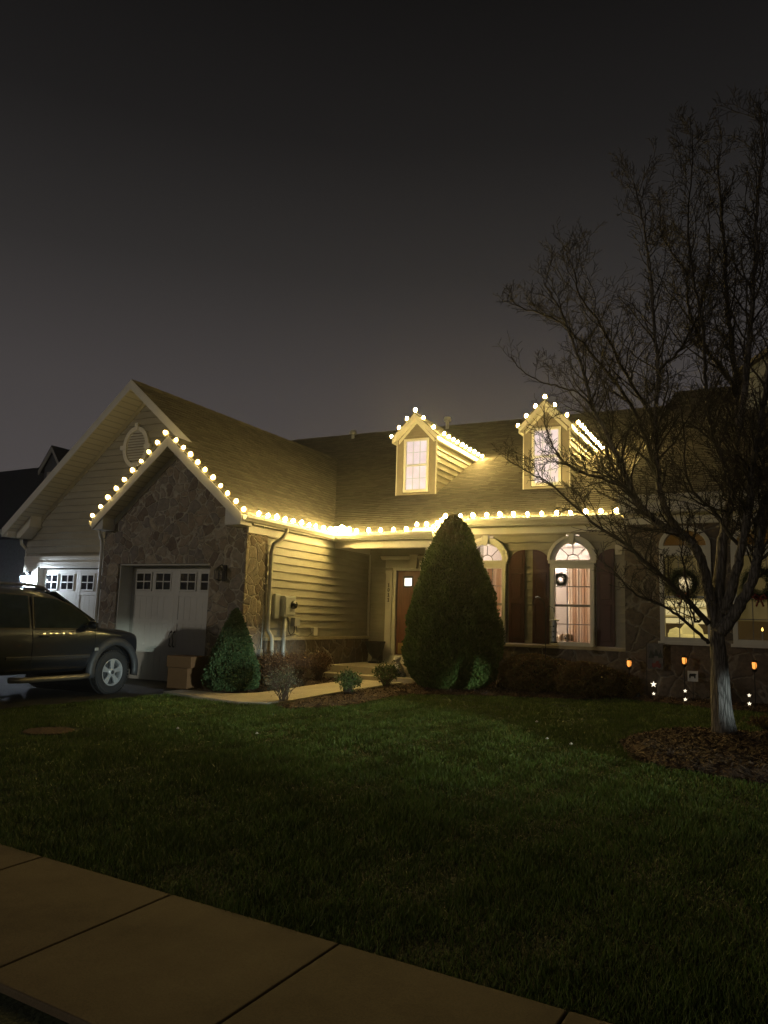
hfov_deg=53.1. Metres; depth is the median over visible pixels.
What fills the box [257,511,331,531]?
light string
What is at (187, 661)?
storage box
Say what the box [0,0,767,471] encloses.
sky
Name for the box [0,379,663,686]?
house
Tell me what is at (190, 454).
light string
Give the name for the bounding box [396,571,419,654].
front door
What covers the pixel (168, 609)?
garage door
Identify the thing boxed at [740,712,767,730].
ground shrub
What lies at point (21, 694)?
driveway
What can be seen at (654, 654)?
garden flag
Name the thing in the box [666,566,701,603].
wreath
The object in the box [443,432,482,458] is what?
light string
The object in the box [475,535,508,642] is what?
window
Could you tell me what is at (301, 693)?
walkway
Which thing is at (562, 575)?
wreath
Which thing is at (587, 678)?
round shrub
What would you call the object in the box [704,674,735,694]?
bare shrub
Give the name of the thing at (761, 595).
wreath
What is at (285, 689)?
barberry shrub
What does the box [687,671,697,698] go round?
garden plaque
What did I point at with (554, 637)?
bird feeder
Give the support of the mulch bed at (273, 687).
on the ground at (12, 1011)
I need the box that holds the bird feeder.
[549,619,558,642]
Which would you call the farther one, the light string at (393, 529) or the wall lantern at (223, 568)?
the light string at (393, 529)
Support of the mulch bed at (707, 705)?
on the ground at (12, 1011)
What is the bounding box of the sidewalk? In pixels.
[0,844,611,1023]
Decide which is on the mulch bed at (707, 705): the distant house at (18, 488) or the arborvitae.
the arborvitae
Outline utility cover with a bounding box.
[23,727,73,734]
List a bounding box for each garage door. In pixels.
[42,569,101,618]
[127,567,209,680]
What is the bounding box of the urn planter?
[365,641,385,662]
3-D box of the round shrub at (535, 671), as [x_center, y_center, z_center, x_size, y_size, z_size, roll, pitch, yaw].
[2.921,3.175,15.161,1.522,0.809,1.500,-2,-9,27]
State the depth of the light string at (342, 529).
17.36 m
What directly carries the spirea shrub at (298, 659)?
on the mulch bed at (273, 687)
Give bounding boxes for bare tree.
[491,85,767,733]
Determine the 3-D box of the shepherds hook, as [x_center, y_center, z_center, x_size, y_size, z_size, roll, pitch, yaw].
[3.106,2.619,15.012,0.443,1.941,0.023,-2,-9,27]
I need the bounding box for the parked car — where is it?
[0,581,137,693]
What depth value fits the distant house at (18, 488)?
51.97 m
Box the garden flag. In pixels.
[646,643,664,681]
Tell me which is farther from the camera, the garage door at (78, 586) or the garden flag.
the garage door at (78, 586)
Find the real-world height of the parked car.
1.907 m
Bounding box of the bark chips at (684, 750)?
[619,724,767,783]
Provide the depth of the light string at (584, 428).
19.05 m
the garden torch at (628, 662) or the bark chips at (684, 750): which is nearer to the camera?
the bark chips at (684, 750)
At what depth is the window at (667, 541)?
14.66 m
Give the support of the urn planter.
on the house at (156, 541)
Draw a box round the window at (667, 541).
[658,526,711,645]
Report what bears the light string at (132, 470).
attached to the house at (156, 541)
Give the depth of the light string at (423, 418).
19.67 m
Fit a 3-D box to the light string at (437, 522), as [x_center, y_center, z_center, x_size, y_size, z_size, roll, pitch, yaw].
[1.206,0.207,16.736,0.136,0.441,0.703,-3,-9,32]
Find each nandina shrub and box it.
[334,666,362,692]
[369,660,402,686]
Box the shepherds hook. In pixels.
[532,596,553,657]
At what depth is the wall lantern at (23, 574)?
18.91 m
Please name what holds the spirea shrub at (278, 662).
on the mulch bed at (273, 687)
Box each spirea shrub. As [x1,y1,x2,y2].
[258,649,301,686]
[283,645,314,682]
[305,649,335,679]
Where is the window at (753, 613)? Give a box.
[730,526,767,648]
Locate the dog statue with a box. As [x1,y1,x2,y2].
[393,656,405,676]
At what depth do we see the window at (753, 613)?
14.15 m
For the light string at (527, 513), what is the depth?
16.21 m
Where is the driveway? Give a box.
[0,674,204,708]
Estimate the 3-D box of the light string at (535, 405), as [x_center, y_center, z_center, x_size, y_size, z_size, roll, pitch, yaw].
[3.756,-2.415,18.269,1.296,0.778,0.131,-2,-9,27]
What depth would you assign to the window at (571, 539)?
16.03 m
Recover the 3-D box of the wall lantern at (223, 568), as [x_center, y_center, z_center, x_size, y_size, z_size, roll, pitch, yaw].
[-3.182,1.182,14.939,0.210,0.339,0.275,-2,-9,27]
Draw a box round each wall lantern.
[19,571,31,583]
[214,564,226,580]
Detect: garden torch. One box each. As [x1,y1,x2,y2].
[626,658,632,675]
[681,655,687,697]
[750,660,757,703]
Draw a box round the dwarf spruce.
[200,608,260,691]
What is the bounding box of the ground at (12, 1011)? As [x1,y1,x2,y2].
[0,685,767,1023]
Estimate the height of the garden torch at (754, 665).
0.895 m
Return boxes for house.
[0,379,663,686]
[0,445,69,586]
[618,347,767,703]
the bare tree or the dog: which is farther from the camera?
the dog
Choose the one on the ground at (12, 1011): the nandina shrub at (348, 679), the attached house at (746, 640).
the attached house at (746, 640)
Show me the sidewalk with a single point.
(78, 945)
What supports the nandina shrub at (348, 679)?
on the mulch bed at (707, 705)
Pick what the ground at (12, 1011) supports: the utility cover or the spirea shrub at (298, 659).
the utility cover
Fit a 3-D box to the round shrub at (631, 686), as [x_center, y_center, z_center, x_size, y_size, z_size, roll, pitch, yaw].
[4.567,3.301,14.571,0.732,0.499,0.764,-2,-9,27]
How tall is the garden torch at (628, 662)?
0.815 m
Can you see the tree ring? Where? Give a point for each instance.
(734, 773)
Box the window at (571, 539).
[547,534,597,646]
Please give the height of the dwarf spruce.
1.581 m
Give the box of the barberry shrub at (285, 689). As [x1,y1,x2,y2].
[260,664,306,700]
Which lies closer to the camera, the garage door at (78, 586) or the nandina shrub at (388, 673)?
the nandina shrub at (388, 673)
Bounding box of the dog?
[559,633,572,641]
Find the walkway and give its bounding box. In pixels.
[164,680,401,704]
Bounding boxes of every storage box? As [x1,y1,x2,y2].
[166,655,207,667]
[167,667,204,689]
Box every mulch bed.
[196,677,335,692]
[278,683,767,711]
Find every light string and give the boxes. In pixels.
[91,430,167,517]
[174,438,245,512]
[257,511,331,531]
[332,525,350,532]
[355,522,427,532]
[391,408,434,436]
[432,514,446,529]
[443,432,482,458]
[459,509,617,518]
[517,395,567,426]
[577,420,601,448]
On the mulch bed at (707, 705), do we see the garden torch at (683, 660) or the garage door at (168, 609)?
the garden torch at (683, 660)
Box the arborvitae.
[401,513,505,689]
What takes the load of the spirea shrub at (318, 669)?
on the mulch bed at (273, 687)
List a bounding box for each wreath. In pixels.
[556,571,568,585]
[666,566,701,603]
[739,564,767,606]
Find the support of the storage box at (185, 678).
on the driveway
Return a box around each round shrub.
[497,652,561,691]
[549,660,622,696]
[615,673,643,697]
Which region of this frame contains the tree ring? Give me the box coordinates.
[624,729,767,781]
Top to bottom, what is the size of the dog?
0.553 m

